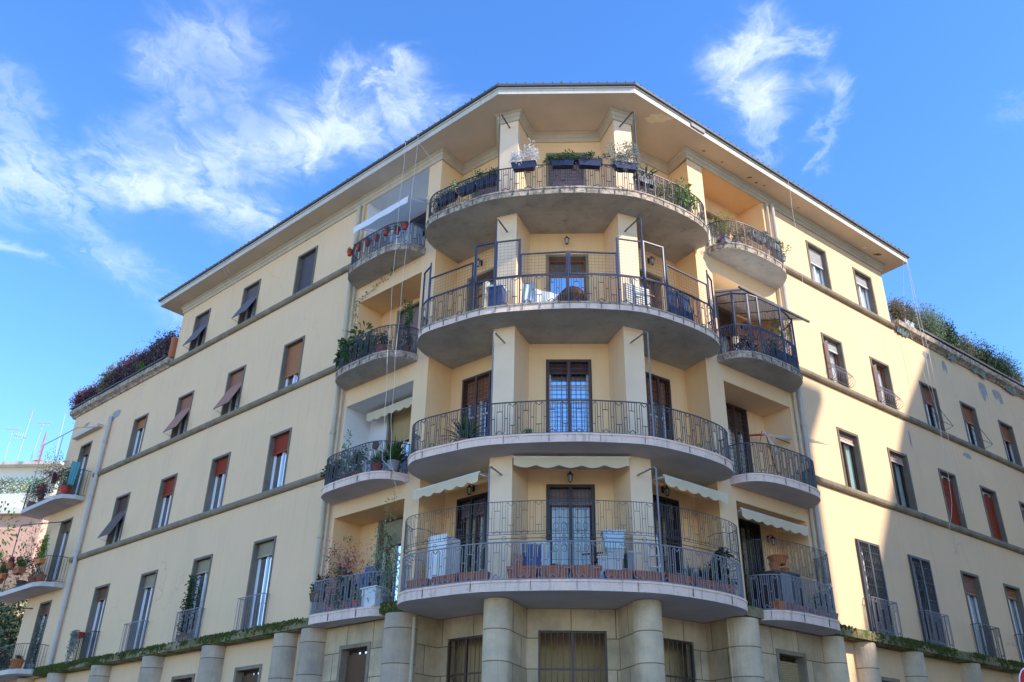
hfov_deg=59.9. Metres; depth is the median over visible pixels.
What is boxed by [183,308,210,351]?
window
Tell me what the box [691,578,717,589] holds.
terracotta trough
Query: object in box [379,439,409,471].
potted plant
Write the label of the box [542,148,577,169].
potted plant
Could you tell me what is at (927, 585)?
french window
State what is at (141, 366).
terrace shrub
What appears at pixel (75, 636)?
trailing plant
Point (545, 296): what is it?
bed sheet
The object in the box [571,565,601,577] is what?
terracotta trough
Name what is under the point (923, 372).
rope
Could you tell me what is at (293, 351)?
window
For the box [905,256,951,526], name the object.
rope
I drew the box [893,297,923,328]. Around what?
terrace shrub
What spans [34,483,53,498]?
potted plant
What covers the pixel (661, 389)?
balcony door
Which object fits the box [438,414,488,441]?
potted plant
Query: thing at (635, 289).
louvred panel
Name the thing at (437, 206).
potted plant
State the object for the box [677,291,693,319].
folding chair
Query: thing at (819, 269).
window
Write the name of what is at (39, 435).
roof antenna
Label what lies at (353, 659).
window
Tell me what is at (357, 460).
potted plant
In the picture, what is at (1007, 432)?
window
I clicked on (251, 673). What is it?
window
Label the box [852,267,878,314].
window
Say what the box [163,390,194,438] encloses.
window
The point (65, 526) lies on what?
french window
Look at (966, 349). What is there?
terrace shrub
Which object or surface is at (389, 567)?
potted plant
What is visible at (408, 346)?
climbing plant
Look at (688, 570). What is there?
succulent plant
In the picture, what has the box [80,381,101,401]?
terrace shrub
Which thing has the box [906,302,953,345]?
terrace shrub
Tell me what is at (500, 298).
cupboard
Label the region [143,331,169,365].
terrace shrub
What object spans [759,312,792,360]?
potted plant
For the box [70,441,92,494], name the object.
french window
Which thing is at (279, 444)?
window
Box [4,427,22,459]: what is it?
roof antenna
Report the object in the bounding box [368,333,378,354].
potted plant
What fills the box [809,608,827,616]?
terracotta trough
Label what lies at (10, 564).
potted plant
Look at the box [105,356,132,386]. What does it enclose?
terrace shrub
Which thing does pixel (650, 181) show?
potted plant
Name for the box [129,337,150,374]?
terrace shrub
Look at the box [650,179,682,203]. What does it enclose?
potted plant
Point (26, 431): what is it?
roof antenna
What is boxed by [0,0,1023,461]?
sky
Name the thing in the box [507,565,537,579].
terracotta trough
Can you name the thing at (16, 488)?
terrace hedge
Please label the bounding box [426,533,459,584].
white cabinet
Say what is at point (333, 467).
potted plant
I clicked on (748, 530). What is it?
balcony door
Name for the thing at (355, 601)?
potted plant
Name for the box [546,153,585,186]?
balcony door
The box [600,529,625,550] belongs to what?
storage tub
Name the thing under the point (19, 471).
terraced building
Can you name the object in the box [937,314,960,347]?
terrace shrub
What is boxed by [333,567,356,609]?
potted plant
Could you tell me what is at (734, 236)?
potted plant
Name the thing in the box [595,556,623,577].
white bin
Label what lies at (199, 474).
rope
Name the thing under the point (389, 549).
climbing plant
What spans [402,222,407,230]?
potted plant
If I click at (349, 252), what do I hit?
potted plant
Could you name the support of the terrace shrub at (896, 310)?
on the apartment building at (640, 419)
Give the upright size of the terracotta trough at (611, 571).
0.236 m
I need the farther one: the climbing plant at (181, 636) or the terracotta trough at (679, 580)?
the climbing plant at (181, 636)
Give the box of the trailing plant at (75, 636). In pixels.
[64,630,85,663]
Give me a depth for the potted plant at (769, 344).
23.66 m
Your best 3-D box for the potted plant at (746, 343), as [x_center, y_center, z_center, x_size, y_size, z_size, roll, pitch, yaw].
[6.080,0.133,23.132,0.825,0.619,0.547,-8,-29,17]
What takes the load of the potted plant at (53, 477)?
on the apartment building at (640, 419)
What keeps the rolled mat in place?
on the apartment building at (640, 419)
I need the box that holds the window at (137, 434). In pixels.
[125,413,148,458]
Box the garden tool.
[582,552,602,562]
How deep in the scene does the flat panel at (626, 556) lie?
18.45 m
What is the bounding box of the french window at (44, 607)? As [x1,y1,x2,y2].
[23,600,51,668]
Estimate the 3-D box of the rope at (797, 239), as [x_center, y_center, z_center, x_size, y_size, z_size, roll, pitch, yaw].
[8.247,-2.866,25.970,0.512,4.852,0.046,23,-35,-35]
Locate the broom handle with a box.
[763,431,778,455]
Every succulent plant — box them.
[677,561,702,578]
[695,565,719,580]
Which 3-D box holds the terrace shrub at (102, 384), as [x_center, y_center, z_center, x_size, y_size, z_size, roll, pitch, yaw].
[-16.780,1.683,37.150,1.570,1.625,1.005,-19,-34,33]
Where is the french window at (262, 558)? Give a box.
[241,536,276,629]
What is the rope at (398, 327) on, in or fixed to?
hanging from the apartment building at (640, 419)
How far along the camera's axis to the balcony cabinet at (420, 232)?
25.08 m
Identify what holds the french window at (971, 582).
in the apartment building at (640, 419)
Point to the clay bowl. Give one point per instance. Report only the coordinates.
(781, 559)
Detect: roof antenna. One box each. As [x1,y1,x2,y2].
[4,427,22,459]
[15,409,35,459]
[30,421,51,460]
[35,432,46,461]
[53,412,69,461]
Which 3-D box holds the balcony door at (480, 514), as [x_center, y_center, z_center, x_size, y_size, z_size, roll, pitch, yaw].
[-0.885,4.882,20.752,1.020,2.560,0.341,-21,-35,35]
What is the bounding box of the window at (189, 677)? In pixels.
[171,673,194,681]
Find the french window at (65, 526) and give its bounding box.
[46,517,72,581]
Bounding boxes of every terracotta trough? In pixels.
[406,578,432,588]
[432,573,459,584]
[458,570,489,582]
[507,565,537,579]
[539,565,569,577]
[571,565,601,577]
[603,569,633,579]
[633,570,664,581]
[664,573,691,584]
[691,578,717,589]
[718,583,734,593]
[770,600,791,610]
[791,604,807,611]
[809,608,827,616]
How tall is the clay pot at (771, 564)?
0.190 m
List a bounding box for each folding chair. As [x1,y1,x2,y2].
[521,542,542,577]
[528,542,548,576]
[665,287,681,315]
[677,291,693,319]
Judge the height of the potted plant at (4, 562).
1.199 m
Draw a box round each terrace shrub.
[69,385,91,409]
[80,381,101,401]
[94,361,119,394]
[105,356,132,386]
[118,348,143,380]
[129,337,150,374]
[135,360,146,370]
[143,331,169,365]
[153,326,180,360]
[887,293,911,324]
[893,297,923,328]
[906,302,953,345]
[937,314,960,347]
[954,331,987,361]
[964,334,1006,372]
[991,345,1022,381]
[1010,366,1023,383]
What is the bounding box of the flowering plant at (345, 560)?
[320,536,369,626]
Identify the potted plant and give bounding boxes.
[0,553,10,583]
[0,564,8,580]
[6,556,16,569]
[10,553,32,574]
[10,655,24,668]
[16,509,45,586]
[22,476,41,506]
[27,541,46,583]
[27,613,44,668]
[30,448,63,501]
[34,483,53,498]
[34,531,49,565]
[36,572,46,581]
[44,470,62,483]
[54,460,80,493]
[309,574,329,601]
[320,458,341,482]
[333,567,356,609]
[338,429,354,478]
[347,247,352,256]
[349,448,367,474]
[352,590,361,607]
[353,242,361,251]
[362,491,401,601]
[365,451,388,469]
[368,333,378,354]
[371,437,407,470]
[374,331,392,351]
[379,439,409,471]
[394,225,400,234]
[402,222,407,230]
[427,195,447,213]
[435,187,458,206]
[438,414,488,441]
[450,169,479,196]
[474,167,499,189]
[509,138,539,172]
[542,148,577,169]
[575,150,609,169]
[606,140,642,175]
[632,164,658,188]
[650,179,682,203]
[668,177,704,219]
[704,547,737,588]
[711,210,735,242]
[715,234,739,242]
[730,333,759,351]
[731,225,750,245]
[747,227,768,244]
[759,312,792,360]
[759,337,783,357]
[764,232,783,252]
[771,238,791,261]
[812,591,832,611]
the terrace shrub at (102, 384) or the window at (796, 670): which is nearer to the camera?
the window at (796, 670)
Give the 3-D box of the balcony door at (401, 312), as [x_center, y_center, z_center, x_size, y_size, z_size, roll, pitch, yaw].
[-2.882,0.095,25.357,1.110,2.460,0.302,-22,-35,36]
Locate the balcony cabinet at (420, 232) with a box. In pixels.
[390,223,423,245]
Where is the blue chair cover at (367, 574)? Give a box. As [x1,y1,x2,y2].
[356,565,382,599]
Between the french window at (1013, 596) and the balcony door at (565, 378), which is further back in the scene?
the french window at (1013, 596)
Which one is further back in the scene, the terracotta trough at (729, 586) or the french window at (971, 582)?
the french window at (971, 582)
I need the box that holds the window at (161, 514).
[151,473,177,529]
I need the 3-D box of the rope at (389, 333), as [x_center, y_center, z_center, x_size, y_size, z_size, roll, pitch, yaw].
[-2.743,-1.221,23.172,1.156,10.754,0.277,-12,-30,23]
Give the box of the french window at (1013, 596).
[1003,583,1023,661]
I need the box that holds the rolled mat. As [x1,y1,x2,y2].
[482,281,489,307]
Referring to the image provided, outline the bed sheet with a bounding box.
[531,289,558,301]
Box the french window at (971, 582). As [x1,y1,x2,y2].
[960,570,996,657]
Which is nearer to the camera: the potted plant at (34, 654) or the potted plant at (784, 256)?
the potted plant at (784, 256)
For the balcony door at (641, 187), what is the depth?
25.57 m
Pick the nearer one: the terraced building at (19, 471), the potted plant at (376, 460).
the potted plant at (376, 460)
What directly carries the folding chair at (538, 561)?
on the apartment building at (640, 419)
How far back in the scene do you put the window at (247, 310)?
31.02 m
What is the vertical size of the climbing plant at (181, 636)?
1.971 m
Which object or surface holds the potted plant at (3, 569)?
on the apartment building at (640, 419)
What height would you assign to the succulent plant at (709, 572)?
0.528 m
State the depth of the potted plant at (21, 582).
34.41 m
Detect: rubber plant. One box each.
[333,340,350,370]
[337,321,375,363]
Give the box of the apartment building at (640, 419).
[0,81,1023,681]
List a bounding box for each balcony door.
[375,515,402,600]
[385,404,411,454]
[394,301,419,352]
[408,212,425,246]
[455,492,487,572]
[460,370,491,437]
[466,267,493,310]
[471,167,497,198]
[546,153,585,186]
[546,254,588,300]
[546,359,592,431]
[546,484,596,577]
[634,172,655,194]
[639,268,664,309]
[645,371,673,439]
[652,494,683,574]
[706,211,725,245]
[716,305,737,352]
[726,402,752,474]
[738,518,764,608]
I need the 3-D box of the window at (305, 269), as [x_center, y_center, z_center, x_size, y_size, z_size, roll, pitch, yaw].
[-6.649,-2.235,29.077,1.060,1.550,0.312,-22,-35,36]
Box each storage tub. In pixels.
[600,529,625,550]
[604,546,625,555]
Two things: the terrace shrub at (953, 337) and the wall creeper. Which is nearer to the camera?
the wall creeper
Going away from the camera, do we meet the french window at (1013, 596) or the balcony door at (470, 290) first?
the balcony door at (470, 290)
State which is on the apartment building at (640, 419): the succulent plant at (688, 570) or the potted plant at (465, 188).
the potted plant at (465, 188)
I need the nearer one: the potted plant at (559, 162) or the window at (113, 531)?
the potted plant at (559, 162)
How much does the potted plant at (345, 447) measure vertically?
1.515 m
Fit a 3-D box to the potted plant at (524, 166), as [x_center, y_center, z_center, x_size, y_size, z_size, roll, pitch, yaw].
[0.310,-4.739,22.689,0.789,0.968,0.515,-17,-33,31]
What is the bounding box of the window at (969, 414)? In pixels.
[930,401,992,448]
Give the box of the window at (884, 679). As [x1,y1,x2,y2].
[881,676,899,681]
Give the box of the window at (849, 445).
[836,426,868,493]
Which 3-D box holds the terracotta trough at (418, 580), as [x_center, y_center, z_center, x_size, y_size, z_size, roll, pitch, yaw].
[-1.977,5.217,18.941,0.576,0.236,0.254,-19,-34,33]
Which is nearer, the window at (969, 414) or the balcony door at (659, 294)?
the balcony door at (659, 294)
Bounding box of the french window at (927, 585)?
[907,554,946,645]
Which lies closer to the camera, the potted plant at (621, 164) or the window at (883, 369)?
the potted plant at (621, 164)
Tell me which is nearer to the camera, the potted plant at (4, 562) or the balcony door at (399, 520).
the balcony door at (399, 520)
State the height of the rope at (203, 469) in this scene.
13.052 m
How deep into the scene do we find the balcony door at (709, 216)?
27.16 m
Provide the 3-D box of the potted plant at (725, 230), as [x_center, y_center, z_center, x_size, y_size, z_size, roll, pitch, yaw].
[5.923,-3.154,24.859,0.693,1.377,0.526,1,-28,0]
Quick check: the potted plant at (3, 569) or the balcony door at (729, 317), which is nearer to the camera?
the balcony door at (729, 317)
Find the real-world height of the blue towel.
0.600 m
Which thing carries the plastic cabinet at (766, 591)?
on the apartment building at (640, 419)
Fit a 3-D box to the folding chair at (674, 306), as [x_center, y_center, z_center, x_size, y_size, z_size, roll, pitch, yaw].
[4.020,-0.802,22.019,0.466,1.165,0.245,23,-35,-35]
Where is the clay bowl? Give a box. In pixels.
[767,554,788,565]
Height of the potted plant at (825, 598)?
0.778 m
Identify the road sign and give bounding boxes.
[1019,668,1023,681]
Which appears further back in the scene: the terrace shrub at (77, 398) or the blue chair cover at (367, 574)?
the terrace shrub at (77, 398)
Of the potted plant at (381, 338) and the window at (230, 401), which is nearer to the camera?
the potted plant at (381, 338)
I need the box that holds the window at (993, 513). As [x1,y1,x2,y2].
[979,485,1007,542]
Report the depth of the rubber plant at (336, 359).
24.60 m
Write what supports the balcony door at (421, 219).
in the apartment building at (640, 419)
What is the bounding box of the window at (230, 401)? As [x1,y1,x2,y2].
[213,365,245,415]
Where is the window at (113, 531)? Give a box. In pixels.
[97,492,130,545]
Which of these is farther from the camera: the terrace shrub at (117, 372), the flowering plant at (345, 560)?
the terrace shrub at (117, 372)
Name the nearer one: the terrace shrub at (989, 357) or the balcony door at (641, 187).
the balcony door at (641, 187)
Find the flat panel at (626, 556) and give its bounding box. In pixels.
[623,551,633,578]
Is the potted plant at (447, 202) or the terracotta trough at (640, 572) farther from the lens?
the potted plant at (447, 202)
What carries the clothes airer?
attached to the apartment building at (640, 419)
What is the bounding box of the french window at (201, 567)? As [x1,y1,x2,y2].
[180,554,212,638]
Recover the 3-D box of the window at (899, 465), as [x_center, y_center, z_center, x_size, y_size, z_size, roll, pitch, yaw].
[11.548,4.179,26.590,1.060,1.790,0.312,20,-34,-32]
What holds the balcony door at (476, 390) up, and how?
in the apartment building at (640, 419)
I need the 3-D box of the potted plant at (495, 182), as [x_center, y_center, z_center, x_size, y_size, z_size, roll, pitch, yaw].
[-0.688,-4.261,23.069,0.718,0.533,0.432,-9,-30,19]
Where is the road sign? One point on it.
(1021, 676)
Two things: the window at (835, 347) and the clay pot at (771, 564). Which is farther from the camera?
the window at (835, 347)
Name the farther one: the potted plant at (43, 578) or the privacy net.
the privacy net
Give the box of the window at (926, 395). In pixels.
[919,381,952,431]
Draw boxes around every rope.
[158,262,232,652]
[167,268,236,641]
[382,143,413,490]
[390,142,417,489]
[788,182,803,309]
[872,271,936,570]
[903,262,945,469]
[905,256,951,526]
[906,258,962,512]
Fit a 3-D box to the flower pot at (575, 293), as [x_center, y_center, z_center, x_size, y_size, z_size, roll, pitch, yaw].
[1.439,-0.961,21.173,0.665,0.560,0.665,12,-30,-20]
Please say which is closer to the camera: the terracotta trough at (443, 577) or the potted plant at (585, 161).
the terracotta trough at (443, 577)
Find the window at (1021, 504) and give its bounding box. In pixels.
[1019,501,1023,520]
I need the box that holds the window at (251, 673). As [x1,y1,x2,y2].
[233,664,261,681]
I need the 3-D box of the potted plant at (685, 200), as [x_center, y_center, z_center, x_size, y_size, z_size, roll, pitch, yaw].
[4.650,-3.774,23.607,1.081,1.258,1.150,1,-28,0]
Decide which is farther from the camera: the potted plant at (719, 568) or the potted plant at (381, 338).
the potted plant at (381, 338)
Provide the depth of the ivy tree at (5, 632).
41.44 m
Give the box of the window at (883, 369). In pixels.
[869,356,897,409]
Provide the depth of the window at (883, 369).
28.35 m
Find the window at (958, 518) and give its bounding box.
[938,468,967,528]
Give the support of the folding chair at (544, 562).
on the apartment building at (640, 419)
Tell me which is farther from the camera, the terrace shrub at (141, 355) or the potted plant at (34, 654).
the terrace shrub at (141, 355)
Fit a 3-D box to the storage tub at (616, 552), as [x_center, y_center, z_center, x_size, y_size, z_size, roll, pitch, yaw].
[2.155,4.435,18.584,0.400,0.185,0.380,1,-28,0]
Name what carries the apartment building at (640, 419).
on the ground
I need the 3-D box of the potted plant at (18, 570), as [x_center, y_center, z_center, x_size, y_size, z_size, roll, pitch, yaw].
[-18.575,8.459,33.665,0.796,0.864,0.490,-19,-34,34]
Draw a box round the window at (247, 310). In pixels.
[231,279,260,324]
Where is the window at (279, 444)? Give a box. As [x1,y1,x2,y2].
[262,427,291,491]
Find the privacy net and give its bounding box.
[67,461,80,484]
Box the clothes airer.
[748,431,828,444]
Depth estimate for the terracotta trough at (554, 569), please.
17.87 m
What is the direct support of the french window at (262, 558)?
in the apartment building at (640, 419)
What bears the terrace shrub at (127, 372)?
on the apartment building at (640, 419)
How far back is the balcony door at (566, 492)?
20.18 m
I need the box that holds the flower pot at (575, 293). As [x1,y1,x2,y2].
[557,286,585,300]
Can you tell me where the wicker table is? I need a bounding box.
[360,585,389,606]
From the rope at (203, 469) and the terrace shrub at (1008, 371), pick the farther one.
the terrace shrub at (1008, 371)
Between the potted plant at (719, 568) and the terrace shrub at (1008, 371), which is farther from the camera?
the terrace shrub at (1008, 371)
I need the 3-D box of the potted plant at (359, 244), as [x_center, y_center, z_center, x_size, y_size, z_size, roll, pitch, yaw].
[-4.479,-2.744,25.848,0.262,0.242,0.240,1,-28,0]
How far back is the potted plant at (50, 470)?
36.27 m
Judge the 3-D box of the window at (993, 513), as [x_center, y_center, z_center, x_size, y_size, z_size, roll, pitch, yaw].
[15.821,5.774,29.445,1.040,1.790,0.312,20,-34,-32]
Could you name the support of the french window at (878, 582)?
in the apartment building at (640, 419)
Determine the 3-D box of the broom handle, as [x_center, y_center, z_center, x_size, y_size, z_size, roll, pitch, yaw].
[6.783,2.656,22.978,0.224,1.118,1.151,0,-28,2]
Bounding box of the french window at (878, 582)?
[855,538,893,635]
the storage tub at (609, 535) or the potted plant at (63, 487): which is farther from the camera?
the potted plant at (63, 487)
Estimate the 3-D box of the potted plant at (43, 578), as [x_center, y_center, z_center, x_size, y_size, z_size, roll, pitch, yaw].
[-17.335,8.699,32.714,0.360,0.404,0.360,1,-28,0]
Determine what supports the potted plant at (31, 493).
on the apartment building at (640, 419)
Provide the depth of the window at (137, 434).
33.34 m
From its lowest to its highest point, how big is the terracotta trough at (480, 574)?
0.236 m
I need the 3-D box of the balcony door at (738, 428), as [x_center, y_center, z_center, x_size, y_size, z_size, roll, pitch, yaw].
[5.880,2.936,23.594,1.160,2.650,0.341,20,-34,-32]
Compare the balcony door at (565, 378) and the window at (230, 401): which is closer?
the balcony door at (565, 378)
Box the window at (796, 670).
[775,648,808,681]
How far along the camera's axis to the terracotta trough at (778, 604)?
20.02 m
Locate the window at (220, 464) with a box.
[202,452,230,512]
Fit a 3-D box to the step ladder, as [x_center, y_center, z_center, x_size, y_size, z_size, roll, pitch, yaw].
[2.973,4.598,18.568,0.283,1.154,0.483,-7,-29,15]
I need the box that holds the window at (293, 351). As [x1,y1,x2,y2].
[278,335,304,389]
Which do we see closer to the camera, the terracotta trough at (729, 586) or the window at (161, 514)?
the terracotta trough at (729, 586)
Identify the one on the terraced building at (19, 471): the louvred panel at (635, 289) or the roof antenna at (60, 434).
the roof antenna at (60, 434)
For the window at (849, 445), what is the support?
in the apartment building at (640, 419)
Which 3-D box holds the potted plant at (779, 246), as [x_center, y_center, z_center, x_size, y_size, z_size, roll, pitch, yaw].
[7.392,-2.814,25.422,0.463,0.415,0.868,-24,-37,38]
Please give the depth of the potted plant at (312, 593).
21.74 m
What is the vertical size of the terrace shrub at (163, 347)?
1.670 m
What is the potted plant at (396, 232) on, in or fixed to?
on the apartment building at (640, 419)
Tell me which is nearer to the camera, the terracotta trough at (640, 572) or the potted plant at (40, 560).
the terracotta trough at (640, 572)
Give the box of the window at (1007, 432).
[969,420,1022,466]
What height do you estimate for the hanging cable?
1.212 m
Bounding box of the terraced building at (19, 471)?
[0,460,63,665]
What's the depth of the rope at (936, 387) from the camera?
28.84 m
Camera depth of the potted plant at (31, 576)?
33.26 m
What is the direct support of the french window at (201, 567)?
in the apartment building at (640, 419)
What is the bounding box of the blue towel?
[521,282,533,302]
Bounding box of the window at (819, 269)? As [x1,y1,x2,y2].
[805,240,831,289]
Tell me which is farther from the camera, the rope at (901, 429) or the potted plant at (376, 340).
the rope at (901, 429)
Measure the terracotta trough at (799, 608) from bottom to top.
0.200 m
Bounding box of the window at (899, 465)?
[887,447,917,510]
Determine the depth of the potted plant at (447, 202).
23.55 m
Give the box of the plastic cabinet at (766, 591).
[761,570,798,609]
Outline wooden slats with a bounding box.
[513,553,522,565]
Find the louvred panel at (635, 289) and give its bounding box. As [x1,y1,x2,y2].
[626,282,649,305]
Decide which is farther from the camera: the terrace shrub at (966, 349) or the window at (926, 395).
the terrace shrub at (966, 349)
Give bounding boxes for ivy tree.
[0,501,30,668]
[0,529,40,681]
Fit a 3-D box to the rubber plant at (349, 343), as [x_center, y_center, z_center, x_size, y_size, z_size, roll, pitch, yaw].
[-4.146,0.173,24.530,1.073,1.505,1.703,-10,-30,20]
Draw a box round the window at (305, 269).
[292,245,317,294]
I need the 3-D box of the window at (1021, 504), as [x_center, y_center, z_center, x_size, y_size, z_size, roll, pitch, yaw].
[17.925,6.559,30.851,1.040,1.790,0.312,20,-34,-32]
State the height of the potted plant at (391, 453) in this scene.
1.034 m
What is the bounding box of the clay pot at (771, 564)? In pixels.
[768,562,779,569]
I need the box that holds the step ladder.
[647,534,660,571]
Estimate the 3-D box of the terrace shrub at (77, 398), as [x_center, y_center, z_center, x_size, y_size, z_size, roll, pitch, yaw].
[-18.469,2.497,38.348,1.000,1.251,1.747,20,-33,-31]
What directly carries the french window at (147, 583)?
in the apartment building at (640, 419)
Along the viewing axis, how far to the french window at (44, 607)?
32.90 m
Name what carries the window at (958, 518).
in the apartment building at (640, 419)
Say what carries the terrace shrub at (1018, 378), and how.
on the apartment building at (640, 419)
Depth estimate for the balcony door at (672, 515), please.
20.88 m
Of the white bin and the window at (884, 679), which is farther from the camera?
the window at (884, 679)
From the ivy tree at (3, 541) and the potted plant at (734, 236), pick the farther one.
the ivy tree at (3, 541)
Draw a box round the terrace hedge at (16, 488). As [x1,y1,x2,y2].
[0,477,56,493]
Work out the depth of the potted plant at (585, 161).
22.35 m
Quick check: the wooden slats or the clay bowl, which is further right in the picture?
the clay bowl
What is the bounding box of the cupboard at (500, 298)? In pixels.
[488,283,506,305]
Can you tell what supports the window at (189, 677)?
in the apartment building at (640, 419)
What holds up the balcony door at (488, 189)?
in the apartment building at (640, 419)
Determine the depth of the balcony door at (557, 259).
23.29 m
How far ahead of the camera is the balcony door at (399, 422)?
24.29 m
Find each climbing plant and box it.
[176,575,201,641]
[382,533,392,591]
[399,299,415,350]
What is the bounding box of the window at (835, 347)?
[820,332,849,387]
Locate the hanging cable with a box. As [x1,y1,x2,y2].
[766,436,797,474]
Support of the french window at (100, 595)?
in the apartment building at (640, 419)
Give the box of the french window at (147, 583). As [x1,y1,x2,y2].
[125,569,157,650]
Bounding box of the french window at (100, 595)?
[79,583,109,658]
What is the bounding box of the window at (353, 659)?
[336,641,370,681]
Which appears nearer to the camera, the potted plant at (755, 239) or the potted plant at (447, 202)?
the potted plant at (447, 202)
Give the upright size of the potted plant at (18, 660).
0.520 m

